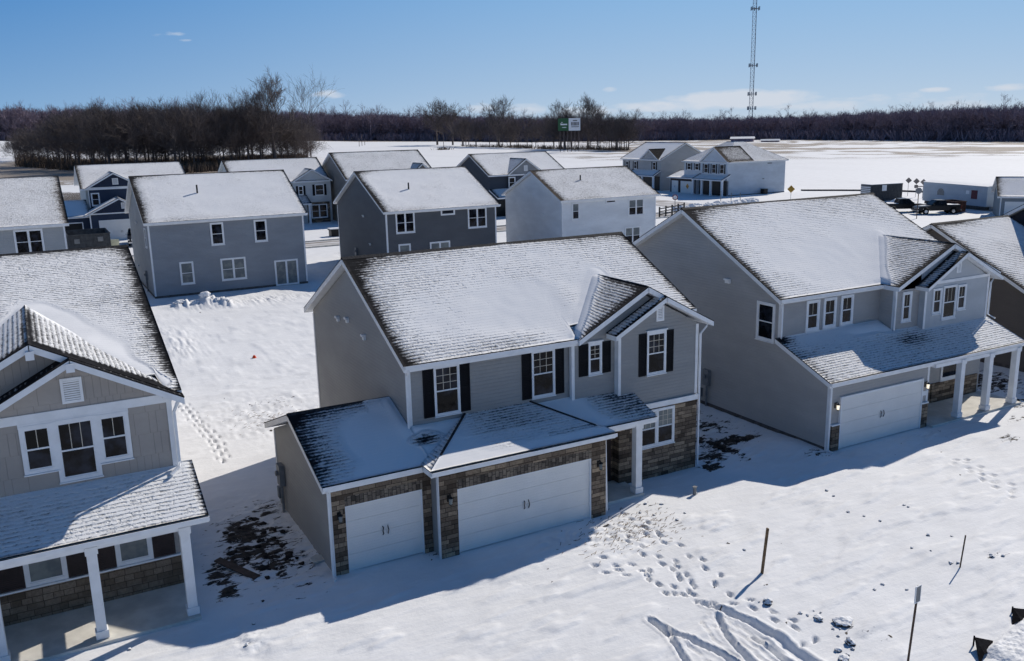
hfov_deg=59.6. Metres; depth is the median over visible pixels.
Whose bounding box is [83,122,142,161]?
bare tree
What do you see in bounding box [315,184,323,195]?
window
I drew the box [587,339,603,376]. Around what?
window
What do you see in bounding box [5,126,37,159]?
bare tree
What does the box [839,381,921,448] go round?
garage door
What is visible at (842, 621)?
dirt clod
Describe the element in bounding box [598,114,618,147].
bare tree
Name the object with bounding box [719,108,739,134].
bare tree
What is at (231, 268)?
window
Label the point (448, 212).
window
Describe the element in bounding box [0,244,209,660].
house
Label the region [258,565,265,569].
dirt clod
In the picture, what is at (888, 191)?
shipping container
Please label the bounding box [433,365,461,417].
window
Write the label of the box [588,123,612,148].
bare tree
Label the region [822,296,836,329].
window
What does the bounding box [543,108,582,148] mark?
bare tree
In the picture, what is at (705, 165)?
window
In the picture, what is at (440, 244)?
window
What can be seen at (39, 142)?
bare tree
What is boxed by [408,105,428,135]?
bare tree
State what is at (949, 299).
window
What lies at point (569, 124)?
billboard
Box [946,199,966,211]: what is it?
dumpster
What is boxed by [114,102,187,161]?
bare tree
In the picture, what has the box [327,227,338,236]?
crate
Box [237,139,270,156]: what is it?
bare tree
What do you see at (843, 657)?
dirt clod
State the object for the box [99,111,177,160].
bare tree
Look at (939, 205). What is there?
pickup truck
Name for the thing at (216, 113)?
bare tree
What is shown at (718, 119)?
bare tree
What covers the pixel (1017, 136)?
undergrowth
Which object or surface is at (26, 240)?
window
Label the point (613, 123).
bare tree
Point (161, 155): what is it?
bare tree
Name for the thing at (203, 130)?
bare tree
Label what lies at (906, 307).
window
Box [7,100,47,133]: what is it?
bare tree
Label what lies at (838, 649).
dirt clod
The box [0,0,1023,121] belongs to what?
sky
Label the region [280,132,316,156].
bare tree
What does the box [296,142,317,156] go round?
bare tree
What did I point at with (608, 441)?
front door
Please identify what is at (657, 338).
window
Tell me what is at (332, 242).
road
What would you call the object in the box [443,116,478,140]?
bare tree
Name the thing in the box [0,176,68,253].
house
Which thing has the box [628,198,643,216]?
window
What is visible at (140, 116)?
bare tree
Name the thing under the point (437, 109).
bare tree
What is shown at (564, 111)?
bare tree
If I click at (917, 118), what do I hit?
bare tree
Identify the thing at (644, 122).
bare tree
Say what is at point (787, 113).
bare tree
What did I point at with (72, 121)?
bare tree
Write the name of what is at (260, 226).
window
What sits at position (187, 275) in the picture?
window
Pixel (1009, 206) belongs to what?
garage door
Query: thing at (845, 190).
silt sock
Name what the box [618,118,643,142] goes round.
bare tree
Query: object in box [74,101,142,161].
bare tree
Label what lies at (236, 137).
bare tree
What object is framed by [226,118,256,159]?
bare tree
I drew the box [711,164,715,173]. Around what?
window
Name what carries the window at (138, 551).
in the house at (103, 508)
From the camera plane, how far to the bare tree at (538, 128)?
477.77 m
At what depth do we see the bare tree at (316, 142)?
373.66 m
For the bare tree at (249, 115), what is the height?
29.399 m
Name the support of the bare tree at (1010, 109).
on the ground
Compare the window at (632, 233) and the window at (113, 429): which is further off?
the window at (632, 233)
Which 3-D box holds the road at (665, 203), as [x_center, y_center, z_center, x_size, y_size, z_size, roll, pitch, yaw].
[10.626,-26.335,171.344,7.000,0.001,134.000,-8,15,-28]
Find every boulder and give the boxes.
[175,299,184,303]
[199,291,210,297]
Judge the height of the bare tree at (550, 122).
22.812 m
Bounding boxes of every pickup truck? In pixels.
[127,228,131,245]
[887,198,925,210]
[911,199,961,214]
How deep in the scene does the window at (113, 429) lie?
24.30 m
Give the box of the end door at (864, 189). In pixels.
[861,185,870,193]
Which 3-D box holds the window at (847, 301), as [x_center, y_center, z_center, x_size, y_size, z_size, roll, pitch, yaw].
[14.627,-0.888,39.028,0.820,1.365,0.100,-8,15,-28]
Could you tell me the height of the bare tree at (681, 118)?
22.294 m
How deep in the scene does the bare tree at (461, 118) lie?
676.17 m
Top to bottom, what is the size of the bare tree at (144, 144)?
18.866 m
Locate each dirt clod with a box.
[226,550,234,555]
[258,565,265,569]
[285,553,292,557]
[763,598,772,605]
[813,614,823,621]
[832,616,852,627]
[834,647,841,651]
[838,654,848,660]
[844,638,855,645]
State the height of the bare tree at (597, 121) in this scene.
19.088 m
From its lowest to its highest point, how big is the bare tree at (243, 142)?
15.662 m
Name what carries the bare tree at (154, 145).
on the ground
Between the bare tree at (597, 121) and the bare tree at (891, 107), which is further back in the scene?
the bare tree at (891, 107)
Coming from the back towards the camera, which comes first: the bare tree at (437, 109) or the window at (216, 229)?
the bare tree at (437, 109)
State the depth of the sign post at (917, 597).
21.56 m
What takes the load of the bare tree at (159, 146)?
on the ground
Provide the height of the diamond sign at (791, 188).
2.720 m
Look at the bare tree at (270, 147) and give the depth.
351.81 m
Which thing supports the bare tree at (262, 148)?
on the ground
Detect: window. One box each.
[13,228,44,252]
[18,422,59,476]
[23,556,69,588]
[52,415,103,484]
[91,193,99,205]
[95,410,133,464]
[115,537,154,567]
[143,228,147,248]
[179,261,195,284]
[209,222,224,245]
[220,257,247,280]
[253,219,267,242]
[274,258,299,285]
[298,186,303,194]
[311,204,327,218]
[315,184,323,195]
[395,213,415,233]
[398,243,410,251]
[430,240,449,248]
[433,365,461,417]
[441,210,454,215]
[467,208,486,228]
[508,177,514,186]
[531,349,555,399]
[572,202,579,220]
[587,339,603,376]
[606,199,615,203]
[625,226,640,241]
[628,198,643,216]
[642,405,674,449]
[646,328,667,376]
[704,164,707,172]
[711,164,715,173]
[719,164,723,173]
[755,300,775,343]
[804,299,820,332]
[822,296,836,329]
[839,294,853,326]
[900,291,912,322]
[931,288,942,315]
[939,364,955,381]
[940,284,957,320]
[956,284,966,310]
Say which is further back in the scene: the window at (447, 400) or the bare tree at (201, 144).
the bare tree at (201, 144)
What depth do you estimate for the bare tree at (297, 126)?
351.30 m
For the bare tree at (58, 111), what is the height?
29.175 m
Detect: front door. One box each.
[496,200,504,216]
[606,439,610,480]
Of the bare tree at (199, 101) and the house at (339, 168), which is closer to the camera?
the house at (339, 168)
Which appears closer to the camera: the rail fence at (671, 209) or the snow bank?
the snow bank
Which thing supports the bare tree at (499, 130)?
on the ground
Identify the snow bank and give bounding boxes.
[984,618,1023,660]
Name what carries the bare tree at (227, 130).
on the ground
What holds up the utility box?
on the ground
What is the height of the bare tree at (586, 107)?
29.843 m
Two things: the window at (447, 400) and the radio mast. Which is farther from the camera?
the radio mast
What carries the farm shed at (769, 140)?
on the ground
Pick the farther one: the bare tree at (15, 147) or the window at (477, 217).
the bare tree at (15, 147)
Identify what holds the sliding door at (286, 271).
in the house at (199, 233)
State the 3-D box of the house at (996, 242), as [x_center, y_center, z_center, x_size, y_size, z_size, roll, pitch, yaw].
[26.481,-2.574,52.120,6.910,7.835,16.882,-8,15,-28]
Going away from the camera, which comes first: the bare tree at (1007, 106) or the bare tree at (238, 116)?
the bare tree at (238, 116)
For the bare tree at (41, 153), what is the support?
on the ground
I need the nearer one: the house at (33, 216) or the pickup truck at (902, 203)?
the house at (33, 216)
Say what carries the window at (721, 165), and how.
in the house at (734, 168)
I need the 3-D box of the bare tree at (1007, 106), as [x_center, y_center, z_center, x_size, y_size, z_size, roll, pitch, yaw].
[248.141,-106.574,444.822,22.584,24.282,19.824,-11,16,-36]
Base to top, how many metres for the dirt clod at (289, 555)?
0.110 m
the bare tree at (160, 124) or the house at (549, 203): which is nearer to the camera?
the house at (549, 203)
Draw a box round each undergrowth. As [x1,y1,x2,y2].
[0,128,1023,141]
[12,152,308,172]
[431,144,519,149]
[464,143,630,149]
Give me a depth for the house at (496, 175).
131.74 m
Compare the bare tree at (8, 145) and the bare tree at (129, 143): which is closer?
the bare tree at (129, 143)
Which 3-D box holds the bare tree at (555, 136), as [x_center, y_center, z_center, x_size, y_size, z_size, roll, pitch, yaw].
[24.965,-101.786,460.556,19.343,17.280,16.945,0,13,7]
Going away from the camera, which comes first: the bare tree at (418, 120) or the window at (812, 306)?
the window at (812, 306)
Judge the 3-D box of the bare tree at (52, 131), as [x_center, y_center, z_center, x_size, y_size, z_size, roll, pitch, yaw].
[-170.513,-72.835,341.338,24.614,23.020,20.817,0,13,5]
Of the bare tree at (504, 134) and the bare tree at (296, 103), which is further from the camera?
the bare tree at (504, 134)
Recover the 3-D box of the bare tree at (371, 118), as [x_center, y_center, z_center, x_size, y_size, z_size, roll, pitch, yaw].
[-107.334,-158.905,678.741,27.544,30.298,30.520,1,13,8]
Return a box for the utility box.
[761,189,767,193]
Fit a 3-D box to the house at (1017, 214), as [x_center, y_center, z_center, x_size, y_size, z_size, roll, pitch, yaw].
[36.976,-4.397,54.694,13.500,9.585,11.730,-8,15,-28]
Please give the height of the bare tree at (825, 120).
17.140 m
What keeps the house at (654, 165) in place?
on the ground
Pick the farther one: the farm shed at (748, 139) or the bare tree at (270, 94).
the farm shed at (748, 139)
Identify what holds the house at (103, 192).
on the ground
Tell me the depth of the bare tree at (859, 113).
517.39 m
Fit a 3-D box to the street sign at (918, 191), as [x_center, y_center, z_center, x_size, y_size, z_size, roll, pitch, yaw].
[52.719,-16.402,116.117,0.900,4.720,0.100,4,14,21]
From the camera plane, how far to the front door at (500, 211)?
130.65 m
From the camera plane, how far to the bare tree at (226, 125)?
308.66 m
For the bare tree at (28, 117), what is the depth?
608.79 m
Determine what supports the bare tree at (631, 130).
on the ground
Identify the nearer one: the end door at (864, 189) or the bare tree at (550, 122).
the end door at (864, 189)
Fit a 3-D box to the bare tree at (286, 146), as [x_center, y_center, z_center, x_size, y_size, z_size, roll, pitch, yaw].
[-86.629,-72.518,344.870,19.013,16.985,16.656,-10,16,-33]
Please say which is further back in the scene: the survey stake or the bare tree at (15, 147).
the bare tree at (15, 147)
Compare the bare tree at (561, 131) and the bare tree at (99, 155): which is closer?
the bare tree at (99, 155)
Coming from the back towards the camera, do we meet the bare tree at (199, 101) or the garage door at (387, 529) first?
the bare tree at (199, 101)
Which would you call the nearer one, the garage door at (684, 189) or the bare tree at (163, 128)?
the garage door at (684, 189)
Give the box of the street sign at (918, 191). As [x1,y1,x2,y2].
[915,186,922,218]
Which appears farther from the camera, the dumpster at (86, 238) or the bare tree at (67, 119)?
the bare tree at (67, 119)
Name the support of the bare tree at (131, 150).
on the ground
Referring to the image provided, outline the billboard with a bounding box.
[558,118,579,151]
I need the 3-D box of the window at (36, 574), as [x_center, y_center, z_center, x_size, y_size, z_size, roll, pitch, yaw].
[-12.820,6.190,24.466,1.090,1.645,0.100,-8,15,-28]
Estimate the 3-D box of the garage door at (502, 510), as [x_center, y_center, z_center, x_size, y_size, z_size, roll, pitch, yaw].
[0.463,5.639,28.992,4.880,2.130,0.124,-8,15,-28]
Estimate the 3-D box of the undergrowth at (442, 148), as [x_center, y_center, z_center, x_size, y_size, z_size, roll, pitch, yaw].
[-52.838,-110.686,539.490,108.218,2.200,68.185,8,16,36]
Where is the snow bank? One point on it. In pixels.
(1008, 645)
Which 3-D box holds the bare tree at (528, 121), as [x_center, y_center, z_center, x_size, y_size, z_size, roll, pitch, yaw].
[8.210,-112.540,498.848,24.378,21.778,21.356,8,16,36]
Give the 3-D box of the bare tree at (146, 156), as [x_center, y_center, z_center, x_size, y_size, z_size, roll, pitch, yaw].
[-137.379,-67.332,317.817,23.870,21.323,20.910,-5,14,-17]
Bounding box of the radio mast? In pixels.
[747,0,759,116]
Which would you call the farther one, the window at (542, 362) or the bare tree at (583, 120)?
the bare tree at (583, 120)
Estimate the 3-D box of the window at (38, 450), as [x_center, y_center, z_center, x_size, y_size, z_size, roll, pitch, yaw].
[-12.420,3.118,23.437,0.830,1.355,0.100,-8,15,-28]
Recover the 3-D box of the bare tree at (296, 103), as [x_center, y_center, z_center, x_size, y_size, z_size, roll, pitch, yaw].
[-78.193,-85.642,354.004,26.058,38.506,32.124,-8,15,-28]
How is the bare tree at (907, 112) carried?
on the ground
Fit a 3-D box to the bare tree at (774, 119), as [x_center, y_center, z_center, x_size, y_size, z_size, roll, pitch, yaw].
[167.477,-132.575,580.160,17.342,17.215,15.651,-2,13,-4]
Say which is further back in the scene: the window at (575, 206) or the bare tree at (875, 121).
the bare tree at (875, 121)
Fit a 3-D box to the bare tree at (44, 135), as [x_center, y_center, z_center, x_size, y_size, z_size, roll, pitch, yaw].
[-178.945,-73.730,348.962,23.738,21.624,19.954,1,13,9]
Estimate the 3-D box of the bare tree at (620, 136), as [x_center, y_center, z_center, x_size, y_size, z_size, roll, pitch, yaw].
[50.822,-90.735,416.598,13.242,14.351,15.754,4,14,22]
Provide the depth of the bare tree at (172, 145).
302.22 m
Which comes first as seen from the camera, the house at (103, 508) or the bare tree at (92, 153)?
the house at (103, 508)
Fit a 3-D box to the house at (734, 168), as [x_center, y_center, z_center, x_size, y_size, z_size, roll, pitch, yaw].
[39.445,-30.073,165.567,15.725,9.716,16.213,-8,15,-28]
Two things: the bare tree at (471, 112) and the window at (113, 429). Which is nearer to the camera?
the window at (113, 429)
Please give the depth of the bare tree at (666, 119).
634.17 m
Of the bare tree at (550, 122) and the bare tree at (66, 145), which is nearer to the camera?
the bare tree at (66, 145)
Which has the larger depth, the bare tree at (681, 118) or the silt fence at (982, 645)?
the bare tree at (681, 118)
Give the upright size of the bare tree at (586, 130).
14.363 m
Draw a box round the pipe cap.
[692,486,696,494]
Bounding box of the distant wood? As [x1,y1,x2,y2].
[0,102,1023,141]
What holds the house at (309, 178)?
on the ground
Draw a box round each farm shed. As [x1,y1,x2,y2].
[730,136,754,141]
[760,139,779,141]
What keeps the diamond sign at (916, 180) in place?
on the ground
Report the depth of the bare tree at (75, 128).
339.06 m
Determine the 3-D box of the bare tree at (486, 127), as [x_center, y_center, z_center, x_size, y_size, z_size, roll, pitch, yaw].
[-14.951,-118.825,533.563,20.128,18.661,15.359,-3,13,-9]
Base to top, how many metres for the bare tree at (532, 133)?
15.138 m
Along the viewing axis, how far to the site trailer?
127.63 m
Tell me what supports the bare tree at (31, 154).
on the ground
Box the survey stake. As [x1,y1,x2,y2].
[959,535,965,567]
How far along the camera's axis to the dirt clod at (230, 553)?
28.20 m
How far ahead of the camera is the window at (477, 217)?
83.15 m
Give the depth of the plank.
27.12 m
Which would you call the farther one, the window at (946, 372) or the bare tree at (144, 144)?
the bare tree at (144, 144)
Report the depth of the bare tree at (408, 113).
692.01 m
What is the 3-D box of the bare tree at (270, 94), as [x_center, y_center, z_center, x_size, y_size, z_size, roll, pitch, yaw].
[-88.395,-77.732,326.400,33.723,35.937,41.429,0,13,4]
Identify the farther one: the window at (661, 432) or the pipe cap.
the window at (661, 432)
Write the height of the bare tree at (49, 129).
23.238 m
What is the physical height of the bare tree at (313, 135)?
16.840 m
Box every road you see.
[132,212,675,259]
[656,199,693,206]
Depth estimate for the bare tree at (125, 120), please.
301.68 m
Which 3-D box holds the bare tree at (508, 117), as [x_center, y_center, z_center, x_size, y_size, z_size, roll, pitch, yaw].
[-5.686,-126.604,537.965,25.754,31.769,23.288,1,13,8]
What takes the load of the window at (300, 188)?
in the house at (309, 178)
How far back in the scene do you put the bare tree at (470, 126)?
531.70 m
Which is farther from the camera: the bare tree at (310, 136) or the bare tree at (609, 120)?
the bare tree at (609, 120)
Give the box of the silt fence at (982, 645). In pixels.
[972,606,1023,660]
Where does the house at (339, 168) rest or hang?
on the ground
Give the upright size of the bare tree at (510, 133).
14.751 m
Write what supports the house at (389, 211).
on the ground
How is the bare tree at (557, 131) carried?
on the ground
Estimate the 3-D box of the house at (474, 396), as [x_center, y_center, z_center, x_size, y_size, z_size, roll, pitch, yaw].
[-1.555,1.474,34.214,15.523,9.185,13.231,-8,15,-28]
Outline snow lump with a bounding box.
[741,198,750,202]
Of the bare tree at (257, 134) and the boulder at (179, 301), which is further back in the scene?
the bare tree at (257, 134)
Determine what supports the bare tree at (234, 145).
on the ground
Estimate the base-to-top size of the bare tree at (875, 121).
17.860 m
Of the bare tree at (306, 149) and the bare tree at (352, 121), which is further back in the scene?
the bare tree at (352, 121)
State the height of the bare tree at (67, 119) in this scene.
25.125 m
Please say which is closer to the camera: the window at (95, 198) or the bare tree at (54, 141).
the window at (95, 198)
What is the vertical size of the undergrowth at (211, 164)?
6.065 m
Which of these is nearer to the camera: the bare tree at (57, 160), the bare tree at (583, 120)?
the bare tree at (57, 160)
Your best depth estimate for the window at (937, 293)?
40.17 m
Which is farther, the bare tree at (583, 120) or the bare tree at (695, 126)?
the bare tree at (695, 126)
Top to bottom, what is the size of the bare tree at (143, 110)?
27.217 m
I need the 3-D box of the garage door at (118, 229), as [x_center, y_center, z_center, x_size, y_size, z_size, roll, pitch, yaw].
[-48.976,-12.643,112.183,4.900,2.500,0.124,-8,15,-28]
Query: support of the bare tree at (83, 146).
on the ground
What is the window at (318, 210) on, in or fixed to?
in the house at (309, 178)
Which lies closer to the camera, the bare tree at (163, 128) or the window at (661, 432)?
the window at (661, 432)
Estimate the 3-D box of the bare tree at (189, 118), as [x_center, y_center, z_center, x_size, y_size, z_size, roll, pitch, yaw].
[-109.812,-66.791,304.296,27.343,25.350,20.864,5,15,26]
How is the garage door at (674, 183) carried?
in the house at (734, 168)
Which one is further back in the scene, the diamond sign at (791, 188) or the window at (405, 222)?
the diamond sign at (791, 188)
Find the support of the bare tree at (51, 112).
on the ground
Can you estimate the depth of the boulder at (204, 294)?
68.88 m
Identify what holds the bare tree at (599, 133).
on the ground
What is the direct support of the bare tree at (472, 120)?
on the ground
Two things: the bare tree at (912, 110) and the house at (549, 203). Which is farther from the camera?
the bare tree at (912, 110)
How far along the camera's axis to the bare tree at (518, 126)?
506.26 m
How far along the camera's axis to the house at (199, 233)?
74.88 m
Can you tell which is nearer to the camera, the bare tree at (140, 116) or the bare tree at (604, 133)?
the bare tree at (140, 116)
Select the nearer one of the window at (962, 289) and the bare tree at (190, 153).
the window at (962, 289)
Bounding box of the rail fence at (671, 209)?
[659,203,684,216]
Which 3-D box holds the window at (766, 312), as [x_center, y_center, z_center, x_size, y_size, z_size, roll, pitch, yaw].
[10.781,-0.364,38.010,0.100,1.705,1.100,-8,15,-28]
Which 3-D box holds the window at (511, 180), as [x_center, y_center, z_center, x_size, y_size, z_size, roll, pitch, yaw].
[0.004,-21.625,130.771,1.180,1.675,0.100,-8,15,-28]
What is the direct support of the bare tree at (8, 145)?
on the ground
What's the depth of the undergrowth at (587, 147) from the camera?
470.71 m
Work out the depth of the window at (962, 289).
40.97 m
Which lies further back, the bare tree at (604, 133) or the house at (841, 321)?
the bare tree at (604, 133)
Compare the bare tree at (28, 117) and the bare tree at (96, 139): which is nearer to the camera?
the bare tree at (96, 139)
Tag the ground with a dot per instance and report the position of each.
(702, 588)
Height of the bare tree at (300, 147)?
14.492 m
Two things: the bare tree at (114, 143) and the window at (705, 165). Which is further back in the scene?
the bare tree at (114, 143)
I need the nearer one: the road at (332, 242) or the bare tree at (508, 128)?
the road at (332, 242)
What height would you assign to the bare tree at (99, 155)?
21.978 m
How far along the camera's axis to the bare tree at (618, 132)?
418.02 m
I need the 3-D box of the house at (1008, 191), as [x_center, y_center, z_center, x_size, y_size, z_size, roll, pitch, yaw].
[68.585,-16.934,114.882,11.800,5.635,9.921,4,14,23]
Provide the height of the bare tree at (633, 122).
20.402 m
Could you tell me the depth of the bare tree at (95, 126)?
306.67 m
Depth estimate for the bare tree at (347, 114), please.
695.59 m
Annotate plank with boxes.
[214,557,259,579]
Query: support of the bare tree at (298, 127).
on the ground
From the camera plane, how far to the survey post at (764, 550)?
26.27 m
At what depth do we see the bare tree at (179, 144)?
326.66 m
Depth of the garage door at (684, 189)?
165.72 m
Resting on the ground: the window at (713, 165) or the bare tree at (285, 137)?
the bare tree at (285, 137)
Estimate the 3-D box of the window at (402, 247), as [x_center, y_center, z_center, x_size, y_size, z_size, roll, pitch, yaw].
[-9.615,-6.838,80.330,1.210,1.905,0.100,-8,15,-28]
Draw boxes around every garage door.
[99,219,129,239]
[346,491,422,570]
[458,460,588,551]
[672,181,677,191]
[681,181,691,192]
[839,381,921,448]
[1005,202,1023,212]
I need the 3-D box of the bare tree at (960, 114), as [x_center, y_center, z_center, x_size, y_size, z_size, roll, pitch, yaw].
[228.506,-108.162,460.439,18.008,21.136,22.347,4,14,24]
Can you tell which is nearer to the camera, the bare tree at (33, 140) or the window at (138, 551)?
the window at (138, 551)
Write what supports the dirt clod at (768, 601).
on the ground
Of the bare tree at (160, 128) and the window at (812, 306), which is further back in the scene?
the bare tree at (160, 128)
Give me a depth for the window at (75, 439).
23.91 m
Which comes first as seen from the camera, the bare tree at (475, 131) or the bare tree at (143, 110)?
the bare tree at (143, 110)
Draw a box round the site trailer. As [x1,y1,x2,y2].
[922,180,993,211]
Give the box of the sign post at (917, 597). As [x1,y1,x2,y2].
[907,584,921,660]
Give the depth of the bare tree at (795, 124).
555.57 m
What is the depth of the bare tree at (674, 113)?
621.64 m
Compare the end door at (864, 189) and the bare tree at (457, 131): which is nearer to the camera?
the end door at (864, 189)
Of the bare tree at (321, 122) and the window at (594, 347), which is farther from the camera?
the bare tree at (321, 122)
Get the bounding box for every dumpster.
[65,228,110,248]
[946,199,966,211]
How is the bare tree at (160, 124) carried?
on the ground
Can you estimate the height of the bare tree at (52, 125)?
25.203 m
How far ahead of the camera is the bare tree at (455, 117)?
566.53 m
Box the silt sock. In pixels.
[801,189,922,191]
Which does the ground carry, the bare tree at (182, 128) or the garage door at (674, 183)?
the bare tree at (182, 128)
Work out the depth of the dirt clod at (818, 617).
23.88 m
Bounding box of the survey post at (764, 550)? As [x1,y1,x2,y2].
[761,528,768,573]
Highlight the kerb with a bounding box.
[132,211,670,255]
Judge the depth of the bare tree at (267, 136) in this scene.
321.17 m
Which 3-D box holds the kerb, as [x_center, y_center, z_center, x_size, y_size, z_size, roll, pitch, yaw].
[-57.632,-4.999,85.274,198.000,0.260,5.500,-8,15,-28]
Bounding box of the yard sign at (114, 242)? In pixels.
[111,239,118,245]
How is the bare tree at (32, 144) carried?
on the ground
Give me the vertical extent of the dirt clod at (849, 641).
0.250 m
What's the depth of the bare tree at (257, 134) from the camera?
333.71 m
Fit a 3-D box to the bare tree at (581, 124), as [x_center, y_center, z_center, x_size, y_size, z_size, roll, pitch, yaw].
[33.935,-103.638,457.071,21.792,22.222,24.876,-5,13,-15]
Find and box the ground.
[0,138,1023,660]
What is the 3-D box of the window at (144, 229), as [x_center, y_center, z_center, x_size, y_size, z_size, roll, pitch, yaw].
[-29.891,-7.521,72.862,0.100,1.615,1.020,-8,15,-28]
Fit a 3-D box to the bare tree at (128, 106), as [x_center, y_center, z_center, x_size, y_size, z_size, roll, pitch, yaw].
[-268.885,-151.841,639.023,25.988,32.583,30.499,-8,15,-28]
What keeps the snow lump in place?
on the ground
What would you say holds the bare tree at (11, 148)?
on the ground
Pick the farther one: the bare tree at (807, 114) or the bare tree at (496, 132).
the bare tree at (807, 114)
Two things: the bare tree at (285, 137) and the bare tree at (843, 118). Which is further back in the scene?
the bare tree at (843, 118)
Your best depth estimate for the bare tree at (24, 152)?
380.35 m
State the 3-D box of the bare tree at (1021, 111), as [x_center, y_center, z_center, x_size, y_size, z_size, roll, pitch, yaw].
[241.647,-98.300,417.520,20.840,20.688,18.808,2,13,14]
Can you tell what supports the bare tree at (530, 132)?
on the ground
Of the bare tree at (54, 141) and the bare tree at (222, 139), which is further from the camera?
the bare tree at (54, 141)
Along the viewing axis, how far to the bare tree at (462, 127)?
541.14 m
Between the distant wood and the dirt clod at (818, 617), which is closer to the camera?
the dirt clod at (818, 617)
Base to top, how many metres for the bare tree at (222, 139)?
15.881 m
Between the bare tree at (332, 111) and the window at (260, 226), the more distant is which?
the bare tree at (332, 111)
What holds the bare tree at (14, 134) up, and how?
on the ground
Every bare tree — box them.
[0,134,17,155]
[1,129,29,153]
[1,132,29,158]
[1,136,19,160]
[4,136,31,160]
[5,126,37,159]
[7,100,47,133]
[11,118,77,164]
[14,106,45,131]
[14,131,45,159]
[16,122,48,159]
[17,128,53,159]
[20,124,67,161]
[24,112,83,162]
[27,109,84,162]
[28,107,98,162]
[30,108,73,160]
[30,145,61,159]
[33,127,79,158]
[39,103,61,127]
[43,102,73,126]
[46,125,97,161]
[46,143,66,162]
[47,104,89,163]
[54,102,103,163]
[55,103,140,163]
[56,102,110,161]
[63,126,103,162]
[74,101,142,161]
[76,112,116,158]
[76,139,106,163]
[77,99,132,163]
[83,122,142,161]
[84,99,150,162]
[93,122,151,162]
[95,98,161,162]
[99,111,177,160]
[111,98,186,161]
[112,129,148,162]
[113,99,164,158]
[113,134,155,162]
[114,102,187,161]
[115,119,168,160]
[121,97,148,118]
[131,101,194,160]
[131,102,215,160]
[131,136,162,162]
[132,128,176,161]
[135,101,191,161]
[136,122,187,161]
[142,100,218,160]
[149,98,236,164]
[153,105,207,161]
[162,88,238,158]
[164,130,205,162]
[170,112,218,161]
[172,102,236,160]
[178,102,236,161]
[181,131,217,160]
[187,129,239,165]
[188,109,245,161]
[195,94,269,159]
[199,98,254,159]
[201,113,255,159]
[202,104,270,159]
[212,86,290,158]
[216,66,321,157]
[220,93,288,158]
[225,129,257,159]
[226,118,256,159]
[231,106,290,158]
[235,112,286,158]
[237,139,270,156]
[255,133,288,155]
[260,113,314,157]
[263,125,314,157]
[266,117,321,157]
[275,116,319,154]
[276,114,326,150]
[279,65,343,156]
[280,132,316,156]
[282,129,317,156]
[289,127,330,153]
[291,124,323,153]
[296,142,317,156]
[313,111,338,139]
[318,102,347,124]
[333,100,362,134]
[342,112,364,131]
[356,105,386,140]
[387,107,426,132]
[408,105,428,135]
[415,96,451,144]
[432,102,467,144]
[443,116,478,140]
[443,118,471,145]
[447,117,485,143]
[448,112,479,130]
[449,119,469,145]
[459,105,484,120]
[461,123,489,144]
[463,119,490,144]
[473,117,499,146]
[481,95,522,145]
[481,111,508,145]
[489,120,517,144]
[489,121,512,146]
[494,124,514,141]
[497,118,520,144]
[498,125,519,141]
[503,121,531,140]
[511,112,542,145]
[517,122,544,147]
[519,121,541,142]
[531,124,557,143]
[539,100,580,149]
[539,113,574,140]
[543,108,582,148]
[545,119,577,147]
[545,124,570,143]
[552,115,573,147]
[560,111,593,146]
[566,92,612,145]
[573,107,605,149]
[575,124,602,143]
[582,113,611,147]
[587,122,612,143]
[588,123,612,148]
[594,119,619,145]
[597,114,636,147]
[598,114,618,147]
[606,120,630,149]
[607,113,644,149]
[607,121,630,150]
[609,108,653,149]
[610,122,642,150]
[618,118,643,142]
[632,111,651,138]
[654,111,676,131]
[666,111,692,130]
[668,112,687,129]
[681,118,702,132]
[704,109,731,130]
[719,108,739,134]
[759,115,781,135]
[776,105,794,119]
[785,117,809,132]
[786,110,816,122]
[811,113,837,131]
[825,107,862,130]
[838,110,866,134]
[865,109,883,132]
[875,105,905,133]
[886,104,915,129]
[888,103,919,126]
[900,107,931,128]
[937,99,974,132]
[983,94,1023,130]
[993,95,1023,126]
[1009,104,1023,125]
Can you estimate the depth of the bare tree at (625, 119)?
419.17 m
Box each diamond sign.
[788,185,794,198]
[914,178,919,196]
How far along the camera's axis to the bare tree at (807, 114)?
563.48 m
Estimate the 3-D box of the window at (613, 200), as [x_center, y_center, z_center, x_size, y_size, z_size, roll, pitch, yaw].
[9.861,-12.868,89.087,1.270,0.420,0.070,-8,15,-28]
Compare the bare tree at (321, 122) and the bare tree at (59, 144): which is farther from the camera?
the bare tree at (321, 122)
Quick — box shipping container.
[860,182,902,199]
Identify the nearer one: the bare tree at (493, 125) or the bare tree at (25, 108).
the bare tree at (493, 125)
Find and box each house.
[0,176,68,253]
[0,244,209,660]
[64,161,185,239]
[125,169,307,298]
[218,157,332,223]
[264,231,713,581]
[322,149,431,220]
[333,166,500,258]
[456,151,564,216]
[501,166,660,241]
[620,142,700,190]
[632,193,1023,453]
[667,141,788,196]
[922,215,1023,371]
[991,176,1023,215]
[1001,204,1023,225]

